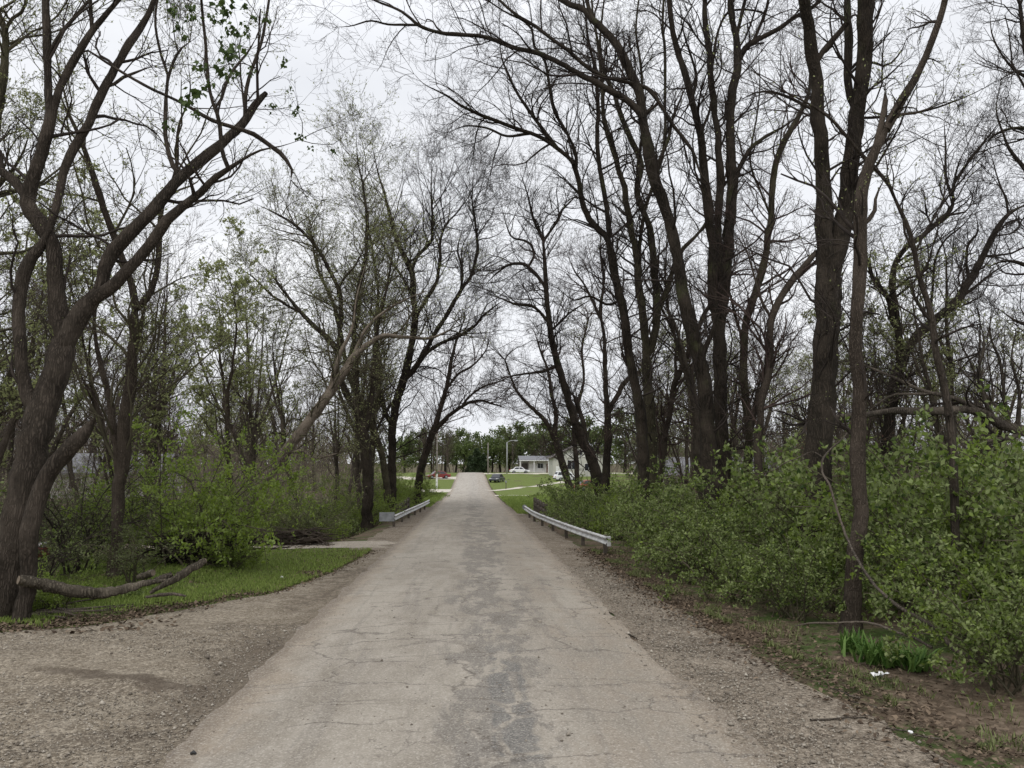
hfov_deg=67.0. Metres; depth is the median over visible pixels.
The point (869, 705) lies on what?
twig
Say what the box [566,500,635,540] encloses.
leafy shrub
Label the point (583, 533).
guardrail
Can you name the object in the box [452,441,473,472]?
leafy tree
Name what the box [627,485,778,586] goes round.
leafy shrub
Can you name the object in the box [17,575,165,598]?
fallen log
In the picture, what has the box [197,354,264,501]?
bare tree
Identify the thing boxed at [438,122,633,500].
bare tree
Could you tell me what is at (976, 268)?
bare tree
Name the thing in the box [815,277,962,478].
bare tree
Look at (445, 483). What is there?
lawn
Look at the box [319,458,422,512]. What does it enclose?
leafy shrub
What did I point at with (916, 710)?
leaves
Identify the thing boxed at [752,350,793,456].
bare tree
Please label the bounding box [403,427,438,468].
leafy tree
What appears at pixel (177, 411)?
bare tree
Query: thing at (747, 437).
bare tree
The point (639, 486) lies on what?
leafy shrub
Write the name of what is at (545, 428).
leafy tree
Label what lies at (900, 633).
dead branch
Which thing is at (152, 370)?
bare tree
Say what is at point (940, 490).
leafy shrub
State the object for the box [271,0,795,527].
bare tree
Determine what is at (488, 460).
utility pole
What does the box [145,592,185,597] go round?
log piece
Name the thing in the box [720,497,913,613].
leafy shrub
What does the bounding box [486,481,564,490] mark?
walkway
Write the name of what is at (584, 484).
parked car
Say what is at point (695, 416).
bare tree
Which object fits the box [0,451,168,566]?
half bare shrub
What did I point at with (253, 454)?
bare tree
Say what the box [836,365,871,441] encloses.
bare tree
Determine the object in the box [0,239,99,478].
bare tree
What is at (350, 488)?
bare tree
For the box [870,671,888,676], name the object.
paper scrap
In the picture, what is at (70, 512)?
half bare shrub
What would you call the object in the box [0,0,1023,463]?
sky
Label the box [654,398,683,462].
bare tree
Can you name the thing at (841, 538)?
leafy shrub
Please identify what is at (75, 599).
weed
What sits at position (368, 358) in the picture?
bare tree
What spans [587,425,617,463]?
leafy tree
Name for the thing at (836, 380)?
bare tree
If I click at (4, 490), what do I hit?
half bare shrub
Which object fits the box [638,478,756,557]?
leafy shrub
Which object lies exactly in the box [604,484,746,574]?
leafy shrub
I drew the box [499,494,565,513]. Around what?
grass
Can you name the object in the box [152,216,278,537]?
bare tree
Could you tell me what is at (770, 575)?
leafy shrub
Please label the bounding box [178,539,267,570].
leafy shrub
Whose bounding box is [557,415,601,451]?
leafy tree
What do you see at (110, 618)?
leaves
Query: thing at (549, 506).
leafy shrub
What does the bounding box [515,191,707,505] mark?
bare tree
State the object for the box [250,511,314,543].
leafy shrub
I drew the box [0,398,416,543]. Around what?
undergrowth
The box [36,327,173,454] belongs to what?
bare tree
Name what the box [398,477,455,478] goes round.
driveway
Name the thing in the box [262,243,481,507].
bare tree
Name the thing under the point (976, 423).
bare tree
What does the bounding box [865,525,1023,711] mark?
leafy shrub
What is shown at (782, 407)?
bare tree
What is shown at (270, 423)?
bare tree
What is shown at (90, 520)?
half bare shrub
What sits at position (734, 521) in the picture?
leafy shrub
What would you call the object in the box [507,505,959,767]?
gravel shoulder
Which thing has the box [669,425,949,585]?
leafy shrub
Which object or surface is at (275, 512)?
leafy shrub
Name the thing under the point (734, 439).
bare tree
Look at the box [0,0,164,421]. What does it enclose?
bare tree
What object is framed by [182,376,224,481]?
bare tree
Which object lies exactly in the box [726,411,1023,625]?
leafy shrub
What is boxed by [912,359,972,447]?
bare tree
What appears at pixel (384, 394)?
bare tree
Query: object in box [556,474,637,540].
leafy shrub
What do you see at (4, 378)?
bare tree
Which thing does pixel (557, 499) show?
leafy shrub
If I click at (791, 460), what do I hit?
dead branch
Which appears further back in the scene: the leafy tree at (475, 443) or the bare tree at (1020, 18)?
the leafy tree at (475, 443)
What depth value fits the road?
10.55 m
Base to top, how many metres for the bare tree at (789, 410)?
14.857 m
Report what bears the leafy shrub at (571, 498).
on the ground at (952, 690)
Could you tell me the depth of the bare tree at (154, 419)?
38.87 m
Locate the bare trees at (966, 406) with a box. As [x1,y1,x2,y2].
[767,253,1023,466]
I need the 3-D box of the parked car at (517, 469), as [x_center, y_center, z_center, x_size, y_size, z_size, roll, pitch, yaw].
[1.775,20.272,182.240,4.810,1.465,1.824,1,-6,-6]
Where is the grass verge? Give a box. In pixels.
[0,548,364,632]
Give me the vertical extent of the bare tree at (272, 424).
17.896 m
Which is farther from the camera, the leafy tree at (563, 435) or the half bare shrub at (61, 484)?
the leafy tree at (563, 435)
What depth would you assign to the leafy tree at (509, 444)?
234.57 m
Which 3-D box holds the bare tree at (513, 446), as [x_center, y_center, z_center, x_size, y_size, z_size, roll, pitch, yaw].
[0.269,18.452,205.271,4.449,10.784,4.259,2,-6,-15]
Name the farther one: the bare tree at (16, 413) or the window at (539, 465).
the window at (539, 465)
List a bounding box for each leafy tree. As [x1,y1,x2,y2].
[387,433,417,472]
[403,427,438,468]
[416,434,444,471]
[434,430,463,471]
[440,427,474,472]
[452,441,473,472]
[459,432,483,466]
[463,431,491,464]
[480,436,505,472]
[481,425,518,472]
[495,424,523,471]
[498,421,535,467]
[515,430,550,465]
[519,420,558,454]
[531,421,564,455]
[546,417,577,453]
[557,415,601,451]
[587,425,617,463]
[599,407,636,471]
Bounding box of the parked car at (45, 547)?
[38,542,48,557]
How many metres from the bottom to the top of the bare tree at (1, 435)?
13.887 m
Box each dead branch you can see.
[753,451,822,475]
[795,621,932,649]
[821,433,985,664]
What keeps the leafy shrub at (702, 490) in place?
on the ground at (952, 690)
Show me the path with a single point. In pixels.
(359, 544)
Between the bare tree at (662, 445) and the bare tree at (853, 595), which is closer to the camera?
the bare tree at (853, 595)
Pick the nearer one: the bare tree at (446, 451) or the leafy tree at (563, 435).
the bare tree at (446, 451)
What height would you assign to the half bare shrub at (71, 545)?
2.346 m
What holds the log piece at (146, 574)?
on the grass verge
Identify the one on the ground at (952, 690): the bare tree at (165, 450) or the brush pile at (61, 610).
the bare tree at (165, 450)
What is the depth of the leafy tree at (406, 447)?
227.41 m
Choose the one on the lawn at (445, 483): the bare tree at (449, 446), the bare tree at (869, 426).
the bare tree at (449, 446)
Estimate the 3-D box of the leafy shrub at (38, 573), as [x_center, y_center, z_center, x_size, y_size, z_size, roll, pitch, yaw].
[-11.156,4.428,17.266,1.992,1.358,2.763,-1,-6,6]
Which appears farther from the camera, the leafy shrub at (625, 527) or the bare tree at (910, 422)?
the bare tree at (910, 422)
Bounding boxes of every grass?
[410,492,443,507]
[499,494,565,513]
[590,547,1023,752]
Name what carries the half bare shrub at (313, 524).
on the ground at (952, 690)
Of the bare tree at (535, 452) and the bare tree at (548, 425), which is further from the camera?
the bare tree at (535, 452)
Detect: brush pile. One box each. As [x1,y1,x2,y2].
[6,599,134,628]
[123,531,290,565]
[253,527,354,547]
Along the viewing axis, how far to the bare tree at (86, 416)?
102.02 m
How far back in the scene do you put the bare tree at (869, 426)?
28.21 m
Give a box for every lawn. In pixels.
[378,472,456,500]
[486,472,697,511]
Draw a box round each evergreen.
[462,455,472,471]
[469,448,485,472]
[479,454,490,472]
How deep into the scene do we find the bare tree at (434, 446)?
163.05 m
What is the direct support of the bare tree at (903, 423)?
on the ground at (952, 690)
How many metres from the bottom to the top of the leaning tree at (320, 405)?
18.469 m
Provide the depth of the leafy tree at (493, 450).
233.33 m
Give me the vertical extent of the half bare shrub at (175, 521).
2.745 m
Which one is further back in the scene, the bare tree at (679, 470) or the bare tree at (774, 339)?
the bare tree at (679, 470)
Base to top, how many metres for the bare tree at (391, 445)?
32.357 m
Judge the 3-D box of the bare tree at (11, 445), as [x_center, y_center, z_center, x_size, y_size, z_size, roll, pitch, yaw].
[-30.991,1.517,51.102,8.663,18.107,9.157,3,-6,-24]
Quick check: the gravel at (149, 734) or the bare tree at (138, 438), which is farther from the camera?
the bare tree at (138, 438)
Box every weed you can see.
[44,597,90,604]
[122,588,148,596]
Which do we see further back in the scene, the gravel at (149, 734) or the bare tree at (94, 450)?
the bare tree at (94, 450)
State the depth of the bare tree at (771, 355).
26.97 m
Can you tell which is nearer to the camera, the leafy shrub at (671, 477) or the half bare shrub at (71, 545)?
the half bare shrub at (71, 545)
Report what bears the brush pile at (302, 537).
on the path
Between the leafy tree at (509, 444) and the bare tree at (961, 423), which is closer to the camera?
the bare tree at (961, 423)
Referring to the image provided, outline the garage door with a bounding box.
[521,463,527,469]
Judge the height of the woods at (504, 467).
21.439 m
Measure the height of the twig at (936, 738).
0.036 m
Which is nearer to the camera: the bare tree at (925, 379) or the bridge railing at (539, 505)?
the bare tree at (925, 379)
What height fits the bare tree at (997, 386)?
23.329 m
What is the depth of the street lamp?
173.31 m
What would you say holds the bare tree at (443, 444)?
on the lawn at (445, 483)
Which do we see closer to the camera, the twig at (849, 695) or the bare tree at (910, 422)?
the twig at (849, 695)
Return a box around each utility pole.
[435,434,439,487]
[487,443,488,473]
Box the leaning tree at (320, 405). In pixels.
[237,208,530,517]
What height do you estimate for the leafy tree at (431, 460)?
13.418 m
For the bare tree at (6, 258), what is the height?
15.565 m
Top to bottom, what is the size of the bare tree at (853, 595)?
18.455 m
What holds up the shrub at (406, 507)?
on the ground at (952, 690)
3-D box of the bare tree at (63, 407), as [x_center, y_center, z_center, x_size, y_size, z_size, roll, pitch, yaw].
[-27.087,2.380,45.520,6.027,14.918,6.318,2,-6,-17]
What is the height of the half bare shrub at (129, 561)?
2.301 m
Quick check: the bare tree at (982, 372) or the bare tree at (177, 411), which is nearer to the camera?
the bare tree at (982, 372)
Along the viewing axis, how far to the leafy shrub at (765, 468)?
27.61 m
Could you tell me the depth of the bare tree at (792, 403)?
91.87 m
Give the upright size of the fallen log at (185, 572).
0.674 m
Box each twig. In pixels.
[810,717,865,720]
[830,688,860,698]
[848,700,888,710]
[886,727,942,739]
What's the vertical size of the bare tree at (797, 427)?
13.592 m
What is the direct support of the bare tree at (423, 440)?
on the ground at (952, 690)
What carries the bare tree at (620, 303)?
on the ground at (952, 690)
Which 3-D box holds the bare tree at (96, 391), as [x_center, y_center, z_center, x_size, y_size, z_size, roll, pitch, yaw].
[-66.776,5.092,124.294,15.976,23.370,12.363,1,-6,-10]
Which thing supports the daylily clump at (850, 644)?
on the ground at (952, 690)
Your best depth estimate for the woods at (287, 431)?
139.34 m
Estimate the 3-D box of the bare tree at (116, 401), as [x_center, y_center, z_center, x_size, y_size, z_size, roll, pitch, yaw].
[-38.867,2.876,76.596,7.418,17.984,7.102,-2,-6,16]
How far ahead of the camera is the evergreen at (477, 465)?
212.33 m
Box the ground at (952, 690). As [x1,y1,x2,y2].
[2,464,1023,767]
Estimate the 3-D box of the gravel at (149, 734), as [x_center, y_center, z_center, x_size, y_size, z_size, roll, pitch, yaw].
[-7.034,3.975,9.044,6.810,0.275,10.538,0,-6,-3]
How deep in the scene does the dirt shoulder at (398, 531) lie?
39.59 m
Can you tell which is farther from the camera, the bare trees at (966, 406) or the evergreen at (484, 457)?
the evergreen at (484, 457)
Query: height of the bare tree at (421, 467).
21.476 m
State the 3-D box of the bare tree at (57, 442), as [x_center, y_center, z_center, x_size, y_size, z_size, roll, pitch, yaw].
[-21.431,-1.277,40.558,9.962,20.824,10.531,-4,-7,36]
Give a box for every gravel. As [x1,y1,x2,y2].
[0,626,297,767]
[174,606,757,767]
[556,566,942,767]
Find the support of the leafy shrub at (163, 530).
on the ground at (952, 690)
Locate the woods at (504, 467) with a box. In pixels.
[140,423,834,472]
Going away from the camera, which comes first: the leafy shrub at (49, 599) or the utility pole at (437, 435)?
the leafy shrub at (49, 599)
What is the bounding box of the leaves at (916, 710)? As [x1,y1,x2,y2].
[566,547,1023,767]
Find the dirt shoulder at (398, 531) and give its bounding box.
[349,501,439,549]
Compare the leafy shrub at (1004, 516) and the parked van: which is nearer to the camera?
the leafy shrub at (1004, 516)
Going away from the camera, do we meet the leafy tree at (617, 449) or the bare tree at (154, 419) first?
the bare tree at (154, 419)
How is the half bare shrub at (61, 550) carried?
on the ground at (952, 690)
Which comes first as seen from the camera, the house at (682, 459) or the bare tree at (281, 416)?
the bare tree at (281, 416)
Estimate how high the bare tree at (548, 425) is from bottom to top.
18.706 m
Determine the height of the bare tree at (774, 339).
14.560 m
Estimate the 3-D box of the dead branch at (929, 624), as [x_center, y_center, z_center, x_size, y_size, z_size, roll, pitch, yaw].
[6.062,2.341,12.696,0.822,3.351,4.255,0,-6,2]
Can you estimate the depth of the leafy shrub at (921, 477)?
25.71 m
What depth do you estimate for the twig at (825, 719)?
9.12 m
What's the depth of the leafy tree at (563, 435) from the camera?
222.28 m
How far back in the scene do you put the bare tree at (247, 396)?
103.93 m
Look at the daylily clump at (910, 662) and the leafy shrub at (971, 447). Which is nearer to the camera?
the daylily clump at (910, 662)
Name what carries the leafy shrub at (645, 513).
on the ground at (952, 690)
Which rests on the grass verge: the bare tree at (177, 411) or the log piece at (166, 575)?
the log piece at (166, 575)
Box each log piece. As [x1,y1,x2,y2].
[136,569,155,579]
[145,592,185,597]
[154,572,172,578]
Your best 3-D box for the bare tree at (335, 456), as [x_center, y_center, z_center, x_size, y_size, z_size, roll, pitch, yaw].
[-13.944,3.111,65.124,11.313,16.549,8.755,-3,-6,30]
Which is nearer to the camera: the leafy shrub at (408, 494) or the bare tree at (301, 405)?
the leafy shrub at (408, 494)
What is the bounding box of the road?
[163,472,776,767]
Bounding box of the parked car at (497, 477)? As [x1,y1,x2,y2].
[489,474,504,481]
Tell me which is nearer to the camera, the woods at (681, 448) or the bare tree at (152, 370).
the bare tree at (152, 370)
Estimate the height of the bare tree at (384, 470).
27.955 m
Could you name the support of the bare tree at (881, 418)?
on the ground at (952, 690)
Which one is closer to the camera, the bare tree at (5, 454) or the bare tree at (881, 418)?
the bare tree at (881, 418)
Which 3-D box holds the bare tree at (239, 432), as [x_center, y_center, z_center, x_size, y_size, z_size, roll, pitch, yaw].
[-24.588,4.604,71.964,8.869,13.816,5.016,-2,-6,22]
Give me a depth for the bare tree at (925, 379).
27.13 m
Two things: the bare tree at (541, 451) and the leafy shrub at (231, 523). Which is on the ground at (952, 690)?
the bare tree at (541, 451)
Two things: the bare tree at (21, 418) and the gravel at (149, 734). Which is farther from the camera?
the bare tree at (21, 418)
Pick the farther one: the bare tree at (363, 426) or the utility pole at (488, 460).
the utility pole at (488, 460)
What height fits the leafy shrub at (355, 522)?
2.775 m
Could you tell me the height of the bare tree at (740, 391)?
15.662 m
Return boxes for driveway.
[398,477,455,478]
[423,489,451,491]
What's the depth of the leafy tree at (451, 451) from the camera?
229.99 m
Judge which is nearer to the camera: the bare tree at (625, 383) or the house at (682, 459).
the bare tree at (625, 383)
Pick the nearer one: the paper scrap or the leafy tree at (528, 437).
the paper scrap
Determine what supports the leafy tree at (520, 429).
on the ground at (952, 690)
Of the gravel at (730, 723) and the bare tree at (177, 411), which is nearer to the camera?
the gravel at (730, 723)
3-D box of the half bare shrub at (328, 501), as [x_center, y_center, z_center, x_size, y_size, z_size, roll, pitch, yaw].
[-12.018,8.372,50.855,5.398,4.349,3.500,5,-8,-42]
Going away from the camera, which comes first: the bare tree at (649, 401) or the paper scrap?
the paper scrap
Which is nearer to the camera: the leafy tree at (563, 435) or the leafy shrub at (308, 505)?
the leafy shrub at (308, 505)
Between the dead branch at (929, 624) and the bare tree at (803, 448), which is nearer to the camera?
the dead branch at (929, 624)
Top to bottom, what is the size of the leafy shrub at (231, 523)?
5.474 m
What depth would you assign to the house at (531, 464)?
195.54 m
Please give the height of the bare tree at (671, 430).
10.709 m
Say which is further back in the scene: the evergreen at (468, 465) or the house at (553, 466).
the evergreen at (468, 465)
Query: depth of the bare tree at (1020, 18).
24.32 m
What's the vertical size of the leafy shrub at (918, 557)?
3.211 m
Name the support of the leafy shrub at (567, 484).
on the ground at (952, 690)
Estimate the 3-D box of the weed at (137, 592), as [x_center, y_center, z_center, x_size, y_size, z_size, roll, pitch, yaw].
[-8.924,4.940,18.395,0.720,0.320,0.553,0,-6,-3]
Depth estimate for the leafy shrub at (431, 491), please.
71.30 m
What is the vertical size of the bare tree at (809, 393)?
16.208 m
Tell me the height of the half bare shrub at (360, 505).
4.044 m
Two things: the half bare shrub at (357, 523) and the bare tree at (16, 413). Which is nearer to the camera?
the bare tree at (16, 413)
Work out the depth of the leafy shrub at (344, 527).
36.01 m
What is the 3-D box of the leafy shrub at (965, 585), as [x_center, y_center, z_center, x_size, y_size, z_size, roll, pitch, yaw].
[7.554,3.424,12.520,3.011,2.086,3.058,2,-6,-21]
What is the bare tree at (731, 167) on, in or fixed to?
on the ground at (952, 690)
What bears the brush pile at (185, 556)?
on the grass verge
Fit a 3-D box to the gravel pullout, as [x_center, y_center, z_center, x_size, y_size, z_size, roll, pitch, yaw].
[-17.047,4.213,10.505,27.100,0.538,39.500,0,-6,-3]
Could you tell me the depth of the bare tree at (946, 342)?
34.03 m
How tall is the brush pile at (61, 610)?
0.143 m
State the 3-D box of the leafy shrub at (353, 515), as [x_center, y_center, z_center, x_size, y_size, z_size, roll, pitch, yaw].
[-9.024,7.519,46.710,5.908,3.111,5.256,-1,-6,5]
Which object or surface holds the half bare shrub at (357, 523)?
on the ground at (952, 690)
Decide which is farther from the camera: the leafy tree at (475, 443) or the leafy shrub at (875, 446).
the leafy tree at (475, 443)
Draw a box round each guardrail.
[379,500,429,526]
[522,505,610,554]
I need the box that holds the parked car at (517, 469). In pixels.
[509,467,529,472]
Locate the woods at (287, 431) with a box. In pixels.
[5,379,381,489]
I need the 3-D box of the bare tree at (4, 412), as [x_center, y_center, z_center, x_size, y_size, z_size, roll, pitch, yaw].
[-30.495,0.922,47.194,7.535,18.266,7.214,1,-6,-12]
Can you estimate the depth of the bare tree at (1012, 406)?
40.55 m
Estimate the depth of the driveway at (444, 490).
112.39 m
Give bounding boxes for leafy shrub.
[32,558,102,610]
[36,552,54,593]
[48,483,224,566]
[60,397,324,580]
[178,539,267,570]
[188,473,320,542]
[238,477,357,531]
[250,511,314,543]
[280,501,366,541]
[294,511,353,541]
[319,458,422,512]
[320,484,407,529]
[345,489,411,517]
[374,476,433,503]
[380,467,450,501]
[525,468,631,530]
[537,472,627,520]
[537,478,603,525]
[539,477,637,539]
[551,479,622,521]
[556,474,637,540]
[559,481,633,539]
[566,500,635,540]
[587,474,676,543]
[596,454,774,518]
[600,483,704,551]
[604,478,744,559]
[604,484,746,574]
[617,456,702,524]
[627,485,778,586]
[630,485,781,579]
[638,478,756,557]
[646,465,793,564]
[648,510,807,602]
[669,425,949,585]
[678,470,750,513]
[691,454,836,561]
[715,513,892,622]
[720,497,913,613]
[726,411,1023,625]
[729,438,931,551]
[783,481,1013,608]
[785,422,1023,588]
[832,424,1022,560]
[832,448,1004,492]
[843,475,1023,659]
[844,453,1016,507]
[845,378,1023,575]
[847,528,1023,662]
[862,435,1023,621]
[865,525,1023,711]
[918,460,1023,590]
[957,562,1023,639]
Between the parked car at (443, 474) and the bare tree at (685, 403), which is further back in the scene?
the parked car at (443, 474)
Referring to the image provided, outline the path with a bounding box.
[104,541,396,548]
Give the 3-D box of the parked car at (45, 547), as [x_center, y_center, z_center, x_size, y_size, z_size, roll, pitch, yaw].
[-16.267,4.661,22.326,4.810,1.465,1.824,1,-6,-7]
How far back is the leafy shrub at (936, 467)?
16.24 m
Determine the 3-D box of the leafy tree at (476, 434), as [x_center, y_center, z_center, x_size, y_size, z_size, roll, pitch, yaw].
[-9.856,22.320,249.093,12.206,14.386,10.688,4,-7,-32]
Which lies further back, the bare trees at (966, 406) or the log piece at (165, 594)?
the bare trees at (966, 406)
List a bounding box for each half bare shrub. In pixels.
[0,417,174,573]
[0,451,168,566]
[0,478,78,564]
[0,479,73,526]
[0,486,126,581]
[38,524,130,581]
[40,481,109,536]
[75,502,179,583]
[131,490,223,541]
[250,479,352,540]
[289,481,375,517]
[308,488,354,532]
[314,478,383,515]
[317,499,384,536]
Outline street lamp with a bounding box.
[506,440,517,473]
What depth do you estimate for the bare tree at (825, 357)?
21.08 m
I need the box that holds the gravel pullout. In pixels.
[0,549,388,767]
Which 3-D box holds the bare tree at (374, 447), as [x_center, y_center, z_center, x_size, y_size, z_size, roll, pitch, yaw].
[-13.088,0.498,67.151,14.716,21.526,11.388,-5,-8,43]
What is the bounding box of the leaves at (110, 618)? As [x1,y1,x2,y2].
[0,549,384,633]
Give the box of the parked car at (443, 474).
[427,471,450,478]
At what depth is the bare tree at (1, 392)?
45.61 m
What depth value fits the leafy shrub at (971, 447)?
18.23 m
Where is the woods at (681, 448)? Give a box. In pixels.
[612,396,1023,476]
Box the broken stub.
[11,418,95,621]
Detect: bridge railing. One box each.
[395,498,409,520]
[533,497,547,515]
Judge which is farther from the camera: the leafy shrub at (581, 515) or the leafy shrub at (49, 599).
the leafy shrub at (581, 515)
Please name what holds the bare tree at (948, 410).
on the ground at (952, 690)
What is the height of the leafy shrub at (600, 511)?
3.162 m
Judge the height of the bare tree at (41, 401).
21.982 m
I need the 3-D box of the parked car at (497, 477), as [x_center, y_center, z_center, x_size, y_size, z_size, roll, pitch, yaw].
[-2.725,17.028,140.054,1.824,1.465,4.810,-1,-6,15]
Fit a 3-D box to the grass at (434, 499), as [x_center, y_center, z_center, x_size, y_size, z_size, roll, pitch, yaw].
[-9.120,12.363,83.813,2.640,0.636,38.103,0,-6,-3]
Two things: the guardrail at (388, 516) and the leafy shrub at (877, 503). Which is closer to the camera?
the leafy shrub at (877, 503)
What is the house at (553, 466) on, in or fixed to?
on the lawn at (523, 480)
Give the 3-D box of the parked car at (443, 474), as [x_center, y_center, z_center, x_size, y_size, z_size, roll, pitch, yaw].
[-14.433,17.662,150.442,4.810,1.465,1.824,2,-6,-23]
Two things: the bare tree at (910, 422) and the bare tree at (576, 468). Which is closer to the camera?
the bare tree at (910, 422)
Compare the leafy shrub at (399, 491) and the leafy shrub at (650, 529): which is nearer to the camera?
the leafy shrub at (650, 529)
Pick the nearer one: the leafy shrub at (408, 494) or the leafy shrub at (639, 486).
the leafy shrub at (639, 486)
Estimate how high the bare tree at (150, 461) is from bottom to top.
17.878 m
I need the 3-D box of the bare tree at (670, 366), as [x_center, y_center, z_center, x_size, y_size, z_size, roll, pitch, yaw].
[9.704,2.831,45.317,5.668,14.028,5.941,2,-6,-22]
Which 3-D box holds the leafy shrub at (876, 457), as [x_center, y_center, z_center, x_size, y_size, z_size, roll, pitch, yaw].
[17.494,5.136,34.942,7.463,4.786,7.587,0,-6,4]
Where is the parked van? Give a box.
[553,471,579,480]
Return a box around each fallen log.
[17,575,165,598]
[149,558,206,593]
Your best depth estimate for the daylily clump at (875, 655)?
11.67 m
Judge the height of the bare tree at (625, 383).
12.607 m
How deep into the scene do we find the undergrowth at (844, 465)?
33.48 m
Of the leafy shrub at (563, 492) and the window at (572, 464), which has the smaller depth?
the leafy shrub at (563, 492)
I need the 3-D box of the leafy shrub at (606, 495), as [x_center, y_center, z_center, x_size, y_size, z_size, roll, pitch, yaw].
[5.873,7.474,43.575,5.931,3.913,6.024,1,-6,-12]
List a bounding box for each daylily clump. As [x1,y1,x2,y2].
[833,627,877,654]
[843,631,914,668]
[885,637,957,673]
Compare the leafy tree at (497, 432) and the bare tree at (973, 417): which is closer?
the bare tree at (973, 417)
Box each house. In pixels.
[50,453,186,497]
[517,456,548,472]
[546,444,602,475]
[632,457,779,492]
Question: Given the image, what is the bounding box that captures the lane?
[484,473,629,473]
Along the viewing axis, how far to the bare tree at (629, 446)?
49.79 m
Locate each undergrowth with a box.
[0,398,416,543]
[610,378,1023,532]
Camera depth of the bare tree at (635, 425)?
69.79 m
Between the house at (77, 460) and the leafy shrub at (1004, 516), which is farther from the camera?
the house at (77, 460)
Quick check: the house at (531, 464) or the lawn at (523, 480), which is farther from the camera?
the house at (531, 464)
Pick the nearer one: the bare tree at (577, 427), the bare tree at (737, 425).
the bare tree at (737, 425)
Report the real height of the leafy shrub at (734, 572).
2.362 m
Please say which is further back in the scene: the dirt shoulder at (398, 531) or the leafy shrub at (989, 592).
the dirt shoulder at (398, 531)
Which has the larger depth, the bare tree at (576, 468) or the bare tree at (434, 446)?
the bare tree at (434, 446)
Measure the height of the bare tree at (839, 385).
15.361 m
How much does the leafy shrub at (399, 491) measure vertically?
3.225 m
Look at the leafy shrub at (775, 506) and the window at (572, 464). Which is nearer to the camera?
the leafy shrub at (775, 506)
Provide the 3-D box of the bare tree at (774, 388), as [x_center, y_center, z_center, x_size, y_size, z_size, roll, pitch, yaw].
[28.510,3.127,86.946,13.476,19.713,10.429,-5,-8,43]
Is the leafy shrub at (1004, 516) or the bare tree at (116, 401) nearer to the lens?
the leafy shrub at (1004, 516)
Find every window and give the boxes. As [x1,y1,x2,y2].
[537,463,542,467]
[567,460,573,469]
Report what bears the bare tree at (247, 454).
on the ground at (952, 690)
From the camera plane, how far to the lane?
176.24 m
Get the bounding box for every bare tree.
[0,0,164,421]
[0,0,282,577]
[0,0,380,617]
[0,156,122,464]
[0,161,200,539]
[0,196,28,353]
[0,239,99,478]
[0,278,88,462]
[0,278,101,483]
[0,288,40,406]
[0,294,39,473]
[0,300,105,502]
[0,332,43,467]
[0,347,73,456]
[0,371,61,504]
[3,188,159,552]
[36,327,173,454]
[37,282,208,532]
[67,349,124,452]
[70,362,122,452]
[75,208,237,532]
[75,303,177,500]
[78,331,151,500]
[96,280,196,499]
[113,359,191,510]
[116,294,223,504]
[120,222,334,498]
[132,354,158,484]
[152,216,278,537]
[164,383,191,452]
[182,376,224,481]
[189,65,469,530]
[189,346,281,492]
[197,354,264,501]
[197,362,293,495]
[200,292,332,465]
[218,291,326,519]
[242,343,303,494]
[252,382,284,466]
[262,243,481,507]
[266,109,447,510]
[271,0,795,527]
[272,361,331,490]
[272,371,315,478]
[290,329,387,511]
[300,311,431,489]
[308,88,556,511]
[309,0,703,536]
[322,270,426,489]
[329,356,395,501]
[346,365,399,446]
[400,284,548,503]
[403,390,438,479]
[420,410,451,470]
[429,414,441,470]
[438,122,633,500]
[438,435,459,472]
[439,425,457,472]
[476,307,600,497]
[508,435,519,468]
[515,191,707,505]
[521,288,617,491]
[521,429,544,455]
[534,429,550,455]
[542,0,785,496]
[583,356,679,491]
[588,185,760,503]
[589,326,692,490]
[590,0,855,504]
[592,200,797,485]
[617,308,711,476]
[617,348,670,474]
[625,323,713,494]
[632,395,682,459]
[634,0,855,523]
[634,314,712,464]
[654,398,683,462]
[670,334,728,492]
[677,339,804,459]
[678,0,1023,584]
[683,172,875,522]
[697,263,815,473]
[703,10,1023,628]
[703,331,792,466]
[711,304,800,486]
[728,325,811,476]
[728,366,805,462]
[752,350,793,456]
[758,348,839,459]
[762,0,978,634]
[771,371,806,451]
[773,364,808,458]
[774,345,851,455]
[776,409,803,459]
[783,318,870,466]
[787,363,838,432]
[792,296,915,485]
[801,272,977,487]
[809,303,959,476]
[810,45,1023,474]
[810,182,1001,452]
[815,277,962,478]
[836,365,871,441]
[837,281,930,481]
[842,233,994,461]
[867,323,933,472]
[879,254,1023,474]
[880,318,1023,462]
[895,0,1023,393]
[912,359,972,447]
[913,325,1023,457]
[928,338,1008,436]
[950,303,1023,450]
[962,394,999,455]
[965,333,1023,453]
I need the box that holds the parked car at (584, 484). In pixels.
[574,480,591,489]
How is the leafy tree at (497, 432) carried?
on the ground at (952, 690)
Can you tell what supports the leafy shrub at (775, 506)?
on the ground at (952, 690)
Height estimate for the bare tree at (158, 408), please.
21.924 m

